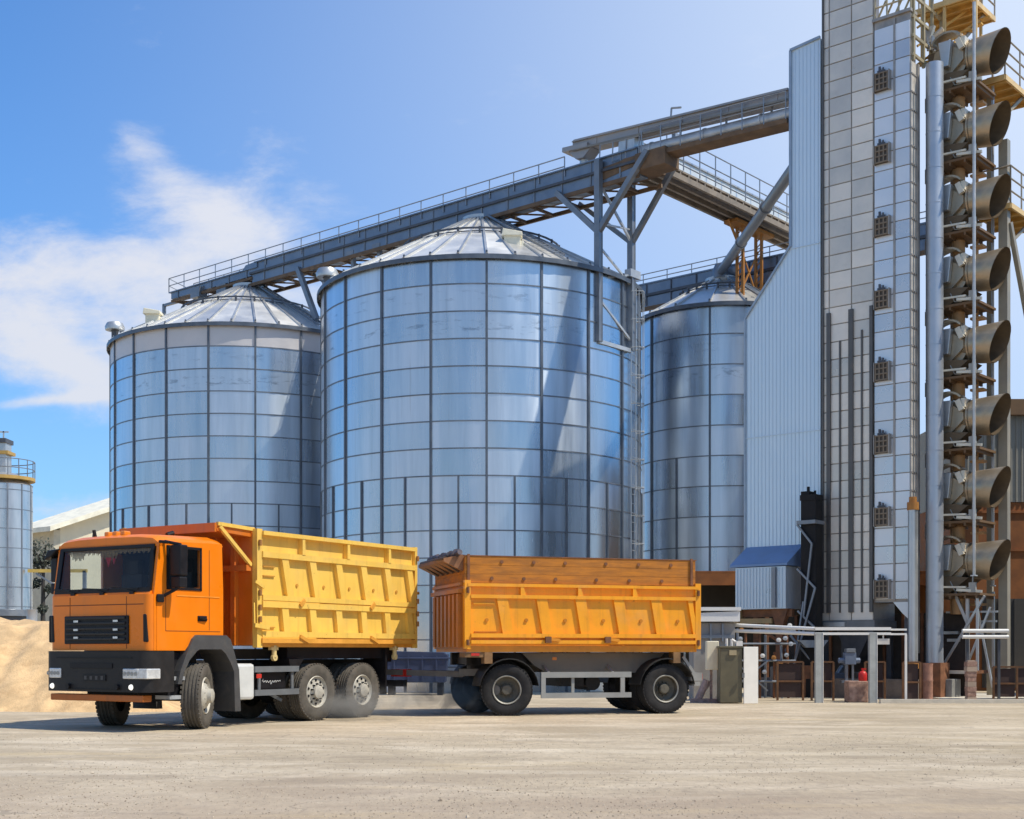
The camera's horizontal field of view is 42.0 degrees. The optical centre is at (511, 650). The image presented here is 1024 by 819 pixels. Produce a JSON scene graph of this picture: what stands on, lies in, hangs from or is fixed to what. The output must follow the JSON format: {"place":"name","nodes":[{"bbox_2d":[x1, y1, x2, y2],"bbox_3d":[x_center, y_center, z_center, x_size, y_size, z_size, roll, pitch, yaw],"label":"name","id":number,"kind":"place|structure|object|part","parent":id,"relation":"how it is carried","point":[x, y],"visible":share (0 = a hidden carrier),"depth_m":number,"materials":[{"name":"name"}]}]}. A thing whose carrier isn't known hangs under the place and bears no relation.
{"place":"outdoors","nodes":[
{"label":"outdoors","id":0,"kind":"place"},
{"bbox_2d":[26,609,37,620],"bbox_3d":[-14.400,-0.960,40.000,0.340,0.560,0.340,0,0,0],"label":"metal drum","id":1,"kind":"object","parent":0,"point":[31,614],"visible":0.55,"depth_m":39.87,"materials":[{"name":"metal"}]},
{"bbox_2d":[0,687,1023,818],"bbox_3d":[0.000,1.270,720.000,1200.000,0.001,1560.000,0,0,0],"label":"ground","id":2,"kind":"structure","parent":0,"point":[570,723],"depth_m":15.13,"materials":[{"name":"grey concrete"}]},
{"bbox_2d":[0,431,34,619],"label":"steel bin","id":3,"kind":"object","parent":2,"relation":"on","point":[16,543],"visible":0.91,"depth_m":73.98,"materials":[{"name":"silver metal"}]},
{"bbox_2d":[33,537,54,620],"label":"young tree","id":4,"kind":"object","parent":2,"relation":"on","point":[42,608],"visible":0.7,"depth_m":78.29,"materials":[{"name":"green plant"}]},
{"bbox_2d":[28,569,87,587],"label":"yellow beam","id":5,"kind":"structure","parent":2,"relation":"on","point":[84,572],"depth_m":74.31,"materials":[{"name":"metal"}]},
{"bbox_2d":[33,498,108,620],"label":"beige hall","id":6,"kind":"structure","parent":2,"relation":"on","point":[60,529],"depth_m":96.18,"materials":[{"name":"beige metal"}]},
{"bbox_2d":[0,617,180,711],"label":"grain heap","id":7,"kind":"object","parent":2,"relation":"on","point":[25,646],"visible":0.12,"depth_m":28.91,"materials":[{"name":"beige food"}]},
{"bbox_2d":[105,282,319,659],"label":"grain silo","id":8,"kind":"object","parent":2,"relation":"on","point":[214,407],"visible":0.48,"depth_m":48.74,"materials":[{"name":"metal"}]},
{"bbox_2d":[44,522,419,728],"bbox_3d":[-4.658,-0.425,24.335,2.914,3.390,7.680,0,0,31],"label":"dump truck","id":9,"kind":"object","parent":2,"relation":"on","point":[154,617],"visible":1,"depth_m":22.63,"materials":[{"name":"orange metal"}]},
{"bbox_2d":[387,651,449,694],"bbox_3d":[-2.750,0.640,38.300,1.880,1.260,0.880,0,0,0],"label":"skip","id":10,"kind":"object","parent":2,"relation":"on","point":[412,660],"visible":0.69,"depth_m":37.90,"materials":[{"name":"blue metal"}]},
{"bbox_2d":[316,213,645,692],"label":"grain silo","id":11,"kind":"object","parent":2,"relation":"on","point":[480,390],"visible":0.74,"depth_m":40.64,"materials":[{"name":"metal"}]},
{"bbox_2d":[554,149,674,352],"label":"support tower","id":12,"kind":"structure","parent":11,"relation":"attached to","point":[631,235],"depth_m":41.98,"materials":[{"name":"metal"}]},
{"bbox_2d":[162,90,788,321],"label":"grain conveyor","id":13,"kind":"object","parent":12,"relation":"on","point":[536,193],"visible":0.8,"depth_m":44.57,"materials":[{"name":"metal"}]},
{"bbox_2d":[562,87,788,162],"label":"conveyor","id":14,"kind":"object","parent":13,"relation":"on","point":[586,148],"visible":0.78,"depth_m":40.20,"materials":[{"name":"metal"}]},
{"bbox_2d":[387,549,702,715],"bbox_3d":[0.304,-0.345,27.089,6.820,3.231,2.605,0,0,-17],"label":"dump trailer","id":15,"kind":"object","parent":2,"relation":"on","point":[557,621],"visible":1,"depth_m":26.34,"materials":[{"name":"metal"}]},
{"bbox_2d":[641,274,760,664],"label":"grain silo","id":16,"kind":"object","parent":2,"relation":"on","point":[693,424],"visible":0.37,"depth_m":47.19,"materials":[{"name":"metal"}]},
{"bbox_2d":[724,217,773,294],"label":"lattice trestle","id":17,"kind":"object","parent":16,"relation":"on","point":[738,225],"visible":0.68,"depth_m":47.94,"materials":[{"name":"orange metal"}]},
{"bbox_2d":[639,133,788,249],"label":"cross conveyor","id":18,"kind":"object","parent":17,"relation":"on","point":[702,190],"visible":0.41,"depth_m":45.75,"materials":[{"name":"metal"}]},
{"bbox_2d":[636,211,925,311],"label":"conveyor","id":19,"kind":"object","parent":16,"relation":"on","point":[658,293],"visible":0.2,"depth_m":50.93,"materials":[{"name":"metal"}]},
{"bbox_2d":[690,670,718,702],"bbox_3d":[4.760,0.888,32.550,0.800,0.837,0.200,0,0,0],"label":"meter stand","id":20,"kind":"object","parent":2,"relation":"on","point":[703,688],"visible":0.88,"depth_m":32.47,"materials":[{"name":"grey metal"}]},
{"bbox_2d":[705,641,718,669],"bbox_3d":[4.860,0.120,32.400,0.300,0.700,0.240,0,0,0],"label":"meter box","id":21,"kind":"object","parent":20,"relation":"on","point":[711,656],"visible":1,"depth_m":32.28,"materials":[{"name":"beige paint"}]},
{"bbox_2d":[689,607,740,699],"bbox_3d":[5.080,0.090,34.025,1.320,2.360,1.210,0,0,0],"label":"kiosk","id":22,"kind":"object","parent":2,"relation":"on","point":[720,632],"visible":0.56,"depth_m":33.60,"materials":[{"name":"white paint"}]},
{"bbox_2d":[716,638,757,703],"bbox_3d":[5.429,0.487,32.127,0.959,1.565,0.607,0,0,0],"label":"electrical cabinet","id":23,"kind":"object","parent":2,"relation":"on","point":[730,675],"visible":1,"depth_m":31.92,"materials":[{"name":"metal"}]},
{"bbox_3d":[5.701,0.590,31.929,0.450,1.360,0.060,0,0,-20],"label":"door","id":24,"kind":"part","parent":23,"relation":"part of","materials":[{"name":"white paint"}]},
{"bbox_2d":[736,623,795,697],"bbox_3d":[6.650,0.277,35.581,1.800,1.998,0.503,0,0,0],"label":"valve manifold","id":25,"kind":"object","parent":2,"relation":"on","point":[764,656],"visible":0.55,"depth_m":35.51,"materials":[{"name":"metal"}]},
{"bbox_2d":[730,35,821,663],"bbox_3d":[8.007,-7.822,37.967,2.394,18.185,3.300,0,0,41],"label":"elevator housing","id":26,"kind":"object","parent":2,"relation":"on","point":[783,394],"visible":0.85,"depth_m":37.19,"materials":[{"name":"metal"}]},
{"bbox_2d":[712,165,788,277],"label":"spout pipe","id":27,"kind":"object","parent":26,"relation":"attached to","point":[766,205],"visible":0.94,"depth_m":43.16,"materials":[{"name":"metal"}]},
{"bbox_2d":[776,661,803,700],"bbox_3d":[7.075,0.769,33.910,0.700,1.002,0.070,0,0,0],"label":"guard fence","id":28,"kind":"object","parent":2,"relation":"on","point":[788,680],"visible":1,"depth_m":33.93,"materials":[{"name":"brown metal"}]},
{"bbox_2d":[686,571,925,686],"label":"open shed","id":29,"kind":"structure","parent":2,"relation":"on","point":[717,588],"depth_m":46.00,"materials":[{"name":"metal"}]},
{"bbox_2d":[793,487,824,697],"bbox_3d":[8.031,-1.600,36.345,0.918,5.740,0.728,0,0,41],"label":"bucket elevator","id":30,"kind":"object","parent":2,"relation":"on","point":[811,522],"visible":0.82,"depth_m":36.15,"materials":[{"name":"black metal"}]},
{"bbox_2d":[766,634,858,696],"bbox_3d":[8.369,0.360,36.250,3.033,1.820,0.900,0,0,0],"label":"bay pipework","id":31,"kind":"object","parent":2,"relation":"on","point":[810,644],"visible":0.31,"depth_m":36.10,"materials":[{"name":"metal"}]},
{"bbox_2d":[735,623,906,702],"bbox_3d":[7.050,0.283,32.924,5.152,1.974,0.893,0,0,20],"label":"pipe rack","id":32,"kind":"object","parent":2,"relation":"on","point":[874,641],"visible":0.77,"depth_m":32.35,"materials":[{"name":"grey metal"}]},
{"bbox_2d":[811,661,834,700],"bbox_3d":[7.895,0.769,33.910,0.600,1.002,0.070,0,0,0],"label":"guard fence","id":33,"kind":"object","parent":2,"relation":"on","point":[827,680],"visible":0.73,"depth_m":33.88,"materials":[{"name":"brown metal"}]},
{"bbox_2d":[761,677,918,698],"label":"plinth wall","id":34,"kind":"structure","parent":2,"relation":"on","point":[893,688],"depth_m":34.85,"materials":[{"name":"concrete"}]},
{"bbox_2d":[844,681,867,701],"bbox_3d":[8.510,1.010,32.975,0.480,0.520,0.450,0,0,0],"label":"concrete block","id":35,"kind":"object","parent":2,"relation":"on","point":[855,691],"depth_m":32.75,"materials":[{"name":"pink concrete"}]},
{"bbox_2d":[838,649,859,682],"bbox_3d":[8.470,0.380,33.500,0.540,0.860,0.300,0,0,0],"label":"drive gearbox","id":36,"kind":"object","parent":35,"relation":"on","point":[847,659],"visible":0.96,"depth_m":33.41,"materials":[{"name":"metal"}]},
{"bbox_2d":[858,668,866,680],"bbox_3d":[8.655,0.603,32.900,0.207,0.333,0.204,0,0,0],"label":"gas bottle","id":37,"kind":"object","parent":35,"relation":"on","point":[862,675],"visible":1,"depth_m":32.83,"materials":[{"name":"red paint"}]},
{"bbox_2d":[864,661,885,698],"bbox_3d":[9.200,0.769,33.810,0.550,1.002,0.070,0,0,0],"label":"guard fence","id":38,"kind":"object","parent":2,"relation":"on","point":[880,680],"visible":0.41,"depth_m":33.83,"materials":[{"name":"brown metal"}]},
{"bbox_2d":[786,613,965,695],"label":"machine pit wall","id":39,"kind":"structure","parent":2,"relation":"on","point":[957,658],"depth_m":36.88,"materials":[{"name":"metal"}]},
{"bbox_2d":[822,0,946,678],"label":"dryer tower","id":40,"kind":"structure","parent":2,"relation":"on","point":[870,276],"depth_m":35.76,"materials":[{"name":"metal"}]},
{"bbox_2d":[902,661,920,698],"bbox_3d":[9.830,0.769,32.810,0.470,1.002,0.070,0,0,0],"label":"guard fence","id":41,"kind":"object","parent":2,"relation":"on","point":[912,681],"visible":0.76,"depth_m":32.83,"materials":[{"name":"brown metal"}]},
{"bbox_2d":[907,497,918,668],"bbox_3d":[10.416,-1.360,34.642,0.318,5.260,0.318,0,0,41],"label":"capped pipe","id":42,"kind":"object","parent":2,"relation":"on","point":[912,506],"visible":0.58,"depth_m":34.53,"materials":[{"name":"silver metal"}]},
{"bbox_2d":[923,663,932,698],"bbox_3d":[10.280,0.795,32.950,0.250,0.950,0.250,0,0,0],"label":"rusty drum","id":43,"kind":"object","parent":2,"relation":"on","point":[927,680],"visible":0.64,"depth_m":32.86,"materials":[{"name":"brown metal"}]},
{"bbox_2d":[879,699,1023,702],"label":"kerb","id":44,"kind":"structure","parent":2,"relation":"on","point":[951,700],"depth_m":32.00,"materials":[{"name":"concrete"}]},
{"bbox_2d":[920,399,1023,690],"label":"brown hall","id":45,"kind":"structure","parent":2,"relation":"on","point":[1017,533],"depth_m":42.02,"materials":[{"name":"metal"}]},
{"bbox_2d":[982,599,1023,687],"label":"door","id":46,"kind":"structure","parent":45,"relation":"in","point":[1016,605],"depth_m":41.94,"materials":[{"name":"metal"}]},
{"bbox_2d":[933,693,1023,698],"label":"concrete apron","id":47,"kind":"object","parent":2,"relation":"on","point":[982,696],"visible":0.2,"depth_m":34.66,"materials":[{"name":"grey concrete"}]},
{"bbox_2d":[921,663,948,698],"bbox_3d":[11.155,0.795,35.194,0.560,0.950,0.560,0,0,41],"label":"duct base","id":48,"kind":"object","parent":47,"relation":"on","point":[940,673],"visible":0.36,"depth_m":34.91,"materials":[{"name":"metal"}]},
{"bbox_2d":[925,60,943,662],"bbox_3d":[11.155,-7.580,35.194,0.464,15.800,0.464,0,0,0],"label":"air duct","id":49,"kind":"object","parent":48,"relation":"on","point":[934,345],"visible":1,"depth_m":35.00,"materials":[{"name":"grey metal"}]},
{"bbox_2d":[925,454,1010,543],"bbox_3d":[12.130,-4.082,35.446,2.070,2.410,1.245,0,0,41],"label":"exhaust fan","id":50,"kind":"object","parent":49,"relation":"attached to","point":[992,485],"visible":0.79,"depth_m":35.25,"materials":[{"name":"metal"}]},
{"bbox_2d":[925,383,1010,471],"bbox_3d":[12.130,-5.989,35.446,2.070,2.410,1.245,0,0,41],"label":"exhaust fan","id":51,"kind":"object","parent":49,"relation":"attached to","point":[992,413],"visible":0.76,"depth_m":35.25,"materials":[{"name":"metal"}]},
{"bbox_2d":[925,312,1010,400],"bbox_3d":[12.130,-7.896,35.446,2.070,2.410,1.245,0,0,41],"label":"exhaust fan","id":52,"kind":"object","parent":49,"relation":"attached to","point":[992,340],"visible":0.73,"depth_m":35.26,"materials":[{"name":"metal"}]},
{"bbox_2d":[925,241,1010,329],"bbox_3d":[12.130,-9.803,35.446,2.070,2.410,1.245,0,0,41],"label":"exhaust fan","id":53,"kind":"object","parent":49,"relation":"attached to","point":[992,268],"visible":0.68,"depth_m":35.26,"materials":[{"name":"metal"}]},
{"bbox_2d":[925,170,1010,257],"bbox_3d":[12.130,-11.710,35.446,2.070,2.410,1.245,0,0,41],"label":"exhaust fan","id":54,"kind":"object","parent":49,"relation":"attached to","point":[992,195],"visible":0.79,"depth_m":35.26,"materials":[{"name":"metal"}]},
{"bbox_2d":[925,100,1010,185],"bbox_3d":[12.130,-13.617,35.446,2.070,2.410,1.245,0,0,41],"label":"exhaust fan","id":55,"kind":"object","parent":49,"relation":"attached to","point":[992,123],"visible":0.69,"depth_m":35.26,"materials":[{"name":"metal"}]},
{"bbox_2d":[925,25,1010,114],"bbox_3d":[12.130,-15.524,35.446,2.070,2.410,1.245,0,0,41],"label":"exhaust fan","id":56,"kind":"object","parent":49,"relation":"attached to","point":[992,50],"visible":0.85,"depth_m":35.30,"materials":[{"name":"metal"}]},
{"bbox_2d":[915,0,995,37],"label":"side platform","id":57,"kind":"structure","parent":56,"relation":"on","point":[955,8],"depth_m":36.47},
{"bbox_2d":[916,0,992,66],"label":"stair frame","id":58,"kind":"object","parent":57,"relation":"on","point":[980,25],"visible":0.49,"depth_m":36.16,"materials":[{"name":"yellow metal"}]},
{"bbox_2d":[946,679,960,696],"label":"concrete block","id":59,"kind":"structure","parent":47,"relation":"on","point":[953,687],"depth_m":35.03,"materials":[{"name":"grey concrete"}]},
{"bbox_2d":[944,592,997,687],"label":"brace legs","id":60,"kind":"object","parent":47,"relation":"on","point":[966,615],"visible":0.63,"depth_m":35.22,"materials":[{"name":"metal"}]},
{"bbox_2d":[925,525,1010,613],"bbox_3d":[12.130,-2.175,35.446,2.070,2.410,1.245,0,0,41],"label":"exhaust fan","id":61,"kind":"object","parent":60,"relation":"on","point":[992,557],"visible":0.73,"depth_m":35.23,"materials":[{"name":"metal"}]},
{"bbox_2d":[970,1,977,575],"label":"steel pole","id":62,"kind":"object","parent":61,"relation":"attached to","point":[974,288],"visible":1,"depth_m":34.57,"materials":[{"name":"grey metal"}]},
{"bbox_2d":[987,77,993,694],"bbox_3d":[13.137,-7.230,36.655,0.208,17.000,0.208,0,0,41],"label":"steel post","id":63,"kind":"object","parent":47,"relation":"on","point":[990,589],"visible":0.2,"depth_m":36.60,"materials":[{"name":"brown metal"}]},
{"bbox_2d":[979,164,1023,238],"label":"side platform","id":64,"kind":"structure","parent":63,"relation":"attached to","point":[1017,216],"depth_m":36.01,"materials":[{"name":"metal"}]},
{"bbox_2d":[982,42,1023,110],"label":"side platform","id":65,"kind":"structure","parent":63,"relation":"attached to","point":[1008,88],"depth_m":36.27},
{"bbox_2d":[990,74,995,585],"bbox_3d":[12.945,-8.680,35.896,0.120,13.900,0.120,0,0,41],"label":"steel post","id":66,"kind":"object","parent":47,"relation":"on","point":[992,364],"visible":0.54,"depth_m":35.87,"materials":[{"name":"brown metal"}]},
{"bbox_2d":[962,629,1008,698],"bbox_3d":[12.035,0.360,33.920,1.170,1.819,0.139,0,0,0],"label":"pipe pair","id":67,"kind":"object","parent":2,"relation":"on","point":[967,636],"visible":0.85,"depth_m":33.88,"materials":[{"name":"white paint"}]},
{"bbox_2d":[992,666,1023,698],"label":"guard fence","id":68,"kind":"object","parent":2,"relation":"on","point":[1007,681],"visible":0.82,"depth_m":34.23,"materials":[{"name":"brown metal"}]},
{"bbox_2d":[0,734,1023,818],"bbox_3d":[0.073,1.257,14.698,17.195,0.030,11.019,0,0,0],"label":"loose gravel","id":69,"kind":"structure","parent":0,"point":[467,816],"depth_m":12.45,"materials":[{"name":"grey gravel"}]},
{"bbox_2d":[0,0,1023,521],"label":"sky","id":70,"kind":"structure","parent":0,"point":[144,144],"materials":[{"name":"blue"}]},
{"bbox_2d":[964,660,976,698],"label":"brick pier","id":71,"kind":"structure","parent":0,"point":[970,668],"depth_m":33.09,"materials":[{"name":"brown brick"}]},
{"bbox_2d":[998,138,1009,665],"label":"steel column","id":72,"kind":"structure","parent":0,"point":[1004,431],"depth_m":35.55,"materials":[{"name":"grey metal"}]},
{"bbox_2d":[1009,222,1023,314],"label":"diagonal brace","id":73,"kind":"object","parent":72,"relation":"attached to","point":[1017,263],"visible":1,"depth_m":35.85,"materials":[{"name":"grey metal"}]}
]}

